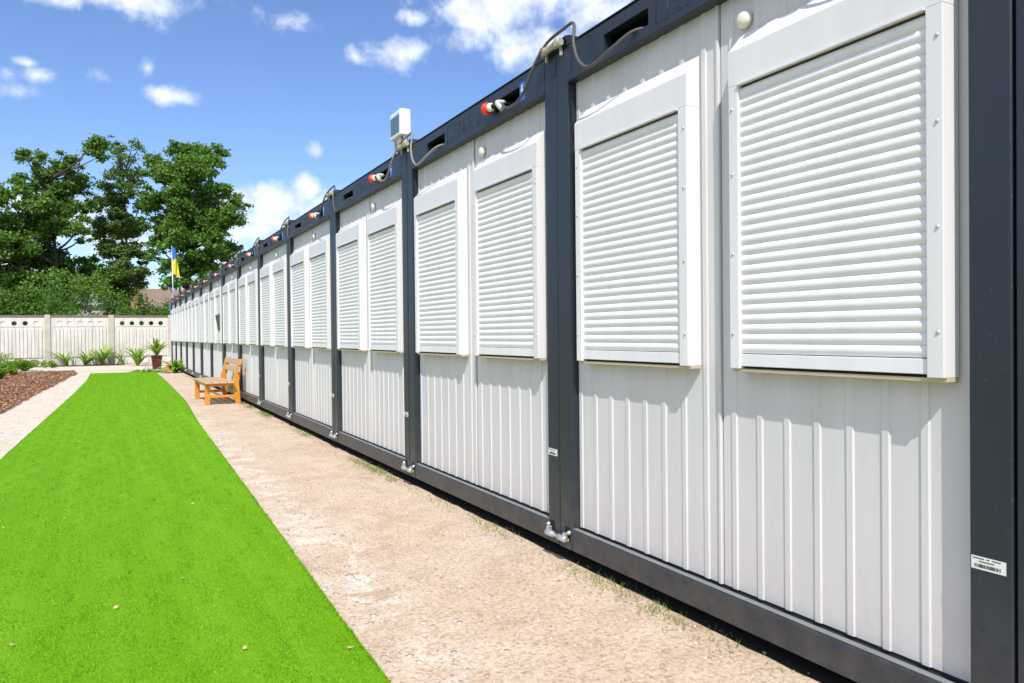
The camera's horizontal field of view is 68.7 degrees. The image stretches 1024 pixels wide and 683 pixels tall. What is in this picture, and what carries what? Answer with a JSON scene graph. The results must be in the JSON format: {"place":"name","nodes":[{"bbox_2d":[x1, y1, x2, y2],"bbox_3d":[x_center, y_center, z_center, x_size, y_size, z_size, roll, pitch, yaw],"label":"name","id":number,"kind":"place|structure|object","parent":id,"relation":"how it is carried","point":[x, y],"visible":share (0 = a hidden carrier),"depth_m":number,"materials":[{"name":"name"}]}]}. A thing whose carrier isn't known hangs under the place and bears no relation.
{"place":"outdoors","nodes":[
{"label":"outdoors","id":0,"kind":"place"},
{"bbox_2d":[0,370,127,458],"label":"side path","id":1,"kind":"structure","parent":0,"point":[24,410],"depth_m":13.50,"materials":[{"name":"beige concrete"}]},
{"bbox_2d":[0,372,387,682],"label":"lawn carpet","id":2,"kind":"object","parent":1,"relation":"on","point":[238,661],"visible":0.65,"depth_m":4.00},
{"bbox_2d":[3,435,353,648],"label":"lawn litter","id":3,"kind":"object","parent":2,"relation":"on","point":[116,606],"visible":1,"depth_m":3.50,"materials":[{"name":"beige plant"}]},
{"bbox_2d":[0,372,391,682],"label":"turf fibres","id":4,"kind":"object","parent":2,"relation":"on","point":[161,409],"visible":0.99,"depth_m":4.73,"materials":[{"name":"green plastic"}]},
{"bbox_2d":[32,363,146,367],"bbox_3d":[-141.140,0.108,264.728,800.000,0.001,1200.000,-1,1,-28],"label":"ground","id":5,"kind":"structure","parent":0,"point":[85,365],"depth_m":35.77,"materials":[{"name":"soil"}]},
{"bbox_2d":[0,281,48,325],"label":"background bush","id":6,"kind":"object","parent":5,"relation":"on","point":[32,303],"visible":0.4,"depth_m":40.01,"materials":[{"name":"green plant"}]},
{"bbox_2d":[40,349,75,365],"bbox_3d":[-21.338,0.747,35.355,1.884,0.814,1.755,-1,1,-7],"label":"strap leaf plant","id":7,"kind":"object","parent":5,"relation":"on","point":[66,359],"visible":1,"depth_m":35.21,"materials":[{"name":"green plant"}]},
{"bbox_2d":[0,133,122,314],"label":"maple tree","id":8,"kind":"object","parent":5,"relation":"on","point":[43,222],"visible":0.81,"depth_m":50.72,"materials":[{"name":"green plant"}]},
{"bbox_2d":[36,270,97,314],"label":"background bush","id":9,"kind":"object","parent":5,"relation":"on","point":[66,308],"visible":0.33,"depth_m":43.67,"materials":[{"name":"green plant"}]},
{"bbox_2d":[0,315,171,365],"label":"concrete fence","id":10,"kind":"object","parent":5,"relation":"on","point":[59,334],"visible":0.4,"depth_m":36.31,"materials":[{"name":"white concrete"}]},
{"bbox_2d":[73,348,112,365],"bbox_3d":[-20.008,0.717,35.840,1.945,0.838,1.909,-1,1,-28],"label":"strap leaf plant","id":11,"kind":"object","parent":5,"relation":"on","point":[85,359],"visible":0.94,"depth_m":35.63,"materials":[{"name":"green plant"}]},
{"bbox_2d":[74,295,116,314],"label":"plastered house","id":12,"kind":"structure","parent":5,"relation":"on","point":[99,310],"depth_m":75.22,"materials":[{"name":"grey paint"}]},
{"bbox_2d":[82,344,114,364],"bbox_3d":[-19.616,0.595,36.031,2.116,1.070,2.148,-1,1,-28],"label":"strap leaf plant","id":13,"kind":"object","parent":5,"relation":"on","point":[104,356],"visible":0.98,"depth_m":35.95,"materials":[{"name":"green plant"}]},
{"bbox_2d":[90,269,134,351],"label":"background bush","id":14,"kind":"object","parent":5,"relation":"on","point":[105,299],"visible":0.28,"depth_m":42.43,"materials":[{"name":"green plant"}]},
{"bbox_2d":[109,347,124,364],"bbox_3d":[-19.150,0.703,36.163,1.732,0.841,1.482,0,1,34],"label":"strap leaf plant","id":15,"kind":"object","parent":5,"relation":"on","point":[121,359],"visible":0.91,"depth_m":36.25,"materials":[{"name":"green plant"}]},
{"bbox_2d":[84,135,154,315],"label":"poplar tree","id":16,"kind":"object","parent":5,"relation":"on","point":[124,224],"visible":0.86,"depth_m":55.47,"materials":[{"name":"green plant"}]},
{"bbox_2d":[114,287,162,324],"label":"background bush","id":17,"kind":"object","parent":5,"relation":"on","point":[137,311],"visible":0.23,"depth_m":42.45,"materials":[{"name":"green plant"}]},
{"bbox_2d":[146,297,171,324],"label":"background bush","id":18,"kind":"object","parent":5,"relation":"on","point":[163,311],"visible":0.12,"depth_m":43.32,"materials":[{"name":"green plant"}]},
{"bbox_2d":[134,139,253,296],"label":"oak tree","id":19,"kind":"object","parent":5,"relation":"on","point":[187,221],"visible":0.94,"depth_m":52.03,"materials":[{"name":"green plant"}]},
{"bbox_2d":[18,364,165,371],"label":"cross path","id":20,"kind":"structure","parent":0,"point":[107,368],"depth_m":32.02,"materials":[{"name":"beige concrete"}]},
{"bbox_2d":[0,352,13,362],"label":"box shrub","id":21,"kind":"object","parent":20,"relation":"on","point":[5,358],"visible":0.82,"depth_m":31.43,"materials":[{"name":"green plant"}]},
{"bbox_2d":[3,358,39,370],"bbox_3d":[-19.666,0.915,30.074,0.937,0.565,1.205,0,1,21],"label":"box shrub","id":22,"kind":"object","parent":20,"relation":"on","point":[25,365],"visible":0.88,"depth_m":29.85,"materials":[{"name":"green plant"}]},
{"bbox_2d":[42,360,57,367],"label":"box shrub","id":23,"kind":"object","parent":20,"relation":"on","point":[52,363],"visible":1,"depth_m":32.69,"materials":[{"name":"green plant"}]},
{"bbox_2d":[121,346,163,365],"bbox_3d":[-17.253,0.622,34.623,1.870,0.995,2.071,-1,1,-41],"label":"strap leaf plant","id":24,"kind":"object","parent":20,"relation":"on","point":[137,358],"visible":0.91,"depth_m":34.36,"materials":[{"name":"green plant"}]},
{"bbox_2d":[143,358,149,368],"bbox_3d":[-14.910,0.906,30.585,0.238,0.460,0.238,-1,1,-28],"label":"garden ornament","id":25,"kind":"object","parent":20,"relation":"on","point":[146,360],"visible":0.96,"depth_m":30.53,"materials":[{"name":"white plastic"}]},
{"bbox_2d":[151,355,162,368],"bbox_3d":[-14.623,0.847,30.852,0.430,0.566,0.430,-1,1,-28],"label":"flower pot","id":26,"kind":"object","parent":20,"relation":"on","point":[156,361],"visible":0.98,"depth_m":30.69,"materials":[{"name":"ceramic"}]},
{"bbox_2d":[137,337,170,354],"bbox_3d":[-14.641,0.184,30.736,1.595,0.761,1.616,-1,1,-28],"label":"potted plant","id":27,"kind":"object","parent":26,"relation":"in","point":[156,348],"visible":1,"depth_m":30.68,"materials":[{"name":"green plant"}]},
{"bbox_2d":[171,245,179,295],"bbox_3d":[-15.111,-1.604,33.733,0.176,5.420,0.304,0,1,43],"label":"flagpole","id":28,"kind":"object","parent":20,"relation":"on","point":[175,270],"visible":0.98,"depth_m":33.68,"materials":[{"name":"fabric"}]},
{"bbox_2d":[131,289,183,323],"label":"brick house","id":29,"kind":"structure","parent":0,"point":[157,295],"depth_m":74.20,"materials":[{"name":"brown brick"}]},
{"bbox_2d":[0,0,632,288],"label":"sky","id":30,"kind":"structure","parent":0,"point":[303,95],"materials":[{"name":"blue"}]},
{"bbox_2d":[125,363,821,682],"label":"yard gravel","id":31,"kind":"structure","parent":0,"point":[686,669],"depth_m":3.79,"materials":[{"name":"beige gravel"}]},
{"bbox_2d":[128,369,159,371],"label":"creeping plant","id":32,"kind":"object","parent":31,"relation":"on","point":[143,370],"visible":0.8,"depth_m":27.82,"materials":[{"name":"green plant"}]},
{"bbox_2d":[146,369,170,371],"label":"creeping plant","id":33,"kind":"object","parent":31,"relation":"on","point":[161,370],"visible":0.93,"depth_m":27.76,"materials":[{"name":"green plant"}]},
{"bbox_2d":[166,357,170,370],"bbox_3d":[-13.352,0.874,29.150,0.219,0.520,0.219,-1,1,-28],"label":"garden figurine","id":34,"kind":"object","parent":31,"relation":"on","point":[168,359],"visible":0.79,"depth_m":29.09,"materials":[{"name":"orange paint"}]},
{"bbox_2d":[157,359,184,372],"bbox_3d":[-12.221,0.883,27.484,1.563,0.512,1.721,-1,1,-28],"label":"broad leaf plant","id":35,"kind":"object","parent":31,"relation":"on","point":[176,366],"visible":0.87,"depth_m":27.33,"materials":[{"name":"green plant"}]},
{"bbox_2d":[193,357,242,404],"bbox_3d":[-5.904,0.768,15.045,0.715,0.860,1.960,-1,1,-29],"label":"wooden bench","id":36,"kind":"object","parent":31,"relation":"on","point":[222,381],"visible":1,"depth_m":14.45,"materials":[{"name":"orange wood"}]},
{"bbox_2d":[210,429,520,682],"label":"stone flakes","id":37,"kind":"object","parent":31,"relation":"on","point":[390,639],"visible":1,"depth_m":3.85,"materials":[{"name":"beige stone"}]},
{"bbox_2d":[186,376,798,682],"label":"weeds","id":38,"kind":"object","parent":31,"relation":"on","point":[372,468],"visible":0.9,"depth_m":4.51,"materials":[{"name":"plant"}]},
{"bbox_2d":[179,370,856,682],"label":"under floor soil","id":39,"kind":"structure","parent":0,"point":[790,660],"depth_m":3.82,"materials":[{"name":"black soil"}]},
{"bbox_2d":[170,299,175,364],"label":"container unit","id":40,"kind":"object","parent":39,"relation":"on","point":[173,349],"visible":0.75,"depth_m":31.38,"materials":[{"name":"metal"}]},
{"bbox_2d":[175,296,180,360],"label":"container unit","id":41,"kind":"object","parent":39,"relation":"on","point":[177,327],"visible":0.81,"depth_m":29.15,"materials":[{"name":"metal"}]},
{"bbox_2d":[180,292,185,371],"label":"container unit","id":42,"kind":"object","parent":39,"relation":"on","point":[182,332],"visible":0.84,"depth_m":27.00,"materials":[{"name":"metal"}]},
{"bbox_2d":[185,288,192,374],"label":"container unit","id":43,"kind":"object","parent":39,"relation":"on","point":[188,325],"visible":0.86,"depth_m":24.96,"materials":[{"name":"metal"}]},
{"bbox_2d":[192,283,200,377],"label":"container unit","id":44,"kind":"object","parent":39,"relation":"on","point":[196,336],"visible":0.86,"depth_m":22.68,"materials":[{"name":"metal"}]},
{"bbox_2d":[200,276,210,377],"bbox_3d":[-5.735,-0.343,21.847,6.134,2.942,2.435,-1,1,-28],"label":"container unit","id":45,"kind":"object","parent":39,"relation":"on","point":[205,330],"visible":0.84,"depth_m":20.53,"materials":[{"name":"metal"}]},
{"bbox_2d":[210,269,222,388],"bbox_3d":[-4.588,-0.333,19.688,6.135,2.942,2.435,-1,1,-28],"label":"container unit","id":46,"kind":"object","parent":39,"relation":"on","point":[216,325],"visible":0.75,"depth_m":18.36,"materials":[{"name":"metal"}]},
{"bbox_2d":[222,258,238,393],"bbox_3d":[-3.435,-0.325,17.532,6.134,2.942,2.435,-1,1,-28],"label":"container unit","id":47,"kind":"object","parent":39,"relation":"on","point":[230,312],"visible":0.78,"depth_m":16.20,"materials":[{"name":"metal"}]},
{"bbox_2d":[216,263,225,277],"bbox_3d":[-6.629,-1.619,17.136,0.189,0.343,1.446,-1,1,-28],"label":"power cable","id":48,"kind":"object","parent":47,"relation":"attached to","point":[220,271],"visible":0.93,"depth_m":16.94,"materials":[{"name":"grey rubber"}]},
{"bbox_2d":[238,244,260,405],"bbox_3d":[-2.287,-0.316,15.373,6.134,2.942,2.435,-1,1,-28],"label":"container unit","id":49,"kind":"object","parent":39,"relation":"on","point":[249,323],"visible":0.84,"depth_m":13.92,"materials":[{"name":"metal"}]},
{"bbox_2d":[230,252,242,269],"bbox_3d":[-5.479,-1.609,14.978,0.189,0.343,1.446,-1,1,-28],"label":"power cable","id":50,"kind":"object","parent":49,"relation":"attached to","point":[236,262],"visible":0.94,"depth_m":14.78,"materials":[{"name":"grey rubber"}]},
{"bbox_2d":[259,225,289,419],"bbox_3d":[-1.135,-0.303,13.217,6.135,2.942,2.435,-1,1,-28],"label":"container unit","id":51,"kind":"object","parent":39,"relation":"on","point":[274,325],"visible":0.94,"depth_m":11.76,"materials":[{"name":"metal"}]},
{"bbox_2d":[249,237,266,257],"bbox_3d":[-4.328,-1.599,12.821,0.189,0.343,1.446,-1,1,-28],"label":"power cable","id":52,"kind":"object","parent":51,"relation":"attached to","point":[257,248],"visible":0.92,"depth_m":12.62,"materials":[{"name":"grey rubber"}]},
{"bbox_2d":[288,196,334,440],"bbox_3d":[0.015,-0.292,11.059,6.134,2.942,2.435,-1,1,-28],"label":"container unit","id":53,"kind":"object","parent":39,"relation":"on","point":[311,329],"visible":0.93,"depth_m":9.52,"materials":[{"name":"metal"}]},
{"bbox_2d":[276,216,300,242],"bbox_3d":[-3.178,-1.590,10.664,0.189,0.343,1.446,-1,1,-28],"label":"power cable","id":54,"kind":"object","parent":53,"relation":"attached to","point":[279,237],"visible":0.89,"depth_m":10.48,"materials":[{"name":"grey rubber"}]},
{"bbox_2d":[332,147,410,474],"bbox_3d":[1.166,-0.285,8.902,6.134,2.942,2.435,-1,1,-28],"label":"container unit","id":55,"kind":"object","parent":39,"relation":"on","point":[371,316],"visible":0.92,"depth_m":7.31,"materials":[{"name":"metal"}]},
{"bbox_2d":[326,191,332,200],"bbox_3d":[-2.080,-1.657,8.550,0.049,0.091,0.212,-1,1,-28],"label":"seam clamp","id":56,"kind":"object","parent":55,"relation":"attached to","point":[329,194],"visible":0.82,"depth_m":8.50,"materials":[{"name":"metal"}]},
{"bbox_2d":[329,432,336,438],"bbox_3d":[-2.048,1.073,8.574,0.041,0.052,0.212,-1,1,-28],"label":"seam clamp","id":57,"kind":"object","parent":55,"relation":"attached to","point":[334,436],"visible":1,"depth_m":8.52,"materials":[{"name":"metal"}]},
{"bbox_2d":[315,185,352,219],"bbox_3d":[-2.027,-1.580,8.506,0.189,0.344,1.446,-1,1,-28],"label":"power cable","id":58,"kind":"object","parent":55,"relation":"attached to","point":[339,207],"visible":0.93,"depth_m":8.31,"materials":[{"name":"grey rubber"}]},
{"bbox_2d":[390,108,410,151],"bbox_3d":[-0.989,-1.865,6.629,0.104,0.320,0.275,-1,1,-28],"label":"floodlight","id":59,"kind":"object","parent":55,"relation":"on","point":[400,124],"visible":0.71,"depth_m":6.53,"materials":[{"name":"white plastic"}]},
{"bbox_2d":[407,49,560,543],"bbox_3d":[2.319,-0.276,6.746,6.135,2.942,2.435,-1,1,-28],"label":"container unit","id":60,"kind":"object","parent":39,"relation":"on","point":[482,201],"visible":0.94,"depth_m":5.05,"materials":[{"name":"metal"}]},
{"bbox_2d":[396,140,408,154],"bbox_3d":[-0.930,-1.647,6.393,0.049,0.091,0.212,-1,1,-28],"label":"seam clamp","id":61,"kind":"object","parent":60,"relation":"attached to","point":[405,143],"visible":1,"depth_m":6.33,"materials":[{"name":"metal"}]},
{"bbox_2d":[401,463,412,472],"bbox_3d":[-0.898,1.083,6.416,0.041,0.052,0.212,-1,1,-28],"label":"seam clamp","id":62,"kind":"object","parent":60,"relation":"attached to","point":[408,469],"visible":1,"depth_m":6.37,"materials":[{"name":"metal"}]},
{"bbox_2d":[379,132,444,181],"bbox_3d":[-0.877,-1.570,6.349,0.189,0.344,1.446,-1,1,-28],"label":"power cable","id":63,"kind":"object","parent":60,"relation":"attached to","point":[411,154],"visible":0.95,"depth_m":6.15,"materials":[{"name":"grey rubber"}]},
{"bbox_2d":[555,0,1017,682],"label":"container unit","id":64,"kind":"object","parent":39,"relation":"on","point":[787,306],"visible":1,"depth_m":2.77,"materials":[{"name":"metal"}]},
{"bbox_2d":[538,37,563,62],"bbox_3d":[0.221,-1.637,4.235,0.049,0.091,0.212,-1,1,-28],"label":"seam clamp","id":65,"kind":"object","parent":64,"relation":"attached to","point":[556,43],"visible":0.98,"depth_m":4.18,"materials":[{"name":"metal"}]},
{"bbox_2d":[544,525,567,542],"bbox_3d":[0.252,1.093,4.259,0.041,0.052,0.212,-1,1,-28],"label":"seam clamp","id":66,"kind":"object","parent":64,"relation":"attached to","point":[562,537],"visible":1,"depth_m":4.23,"materials":[{"name":"metal"}]},
{"bbox_2d":[501,21,644,108],"bbox_3d":[0.273,-1.560,4.191,0.189,0.344,1.446,-1,1,-28],"label":"power cable","id":67,"kind":"object","parent":64,"relation":"attached to","point":[594,63],"visible":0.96,"depth_m":3.99,"materials":[{"name":"grey rubber"}]},
{"bbox_2d":[1016,0,1023,682],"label":"container unit","id":68,"kind":"object","parent":39,"relation":"on","point":[1020,209],"visible":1,"depth_m":2.09,"materials":[{"name":"metal"}]},
{"label":"mulch bed","id":69,"kind":"structure","parent":0,"visible":0},
{"bbox_2d":[0,363,17,374],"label":"box shrub","id":70,"kind":"object","parent":69,"relation":"on","point":[12,371],"visible":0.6,"depth_m":26.11,"materials":[{"name":"green plant"}]},
{"bbox_2d":[0,370,77,413],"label":"bark mulch","id":71,"kind":"object","parent":69,"relation":"on","point":[20,380],"visible":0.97,"depth_m":20.77,"materials":[{"name":"brown wood"}]},
{"bbox_2d":[0,368,8,378],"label":"box shrub","id":72,"kind":"object","parent":71,"relation":"on","point":[4,371],"visible":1,"depth_m":23.68,"materials":[{"name":"green plant"}]}
]}

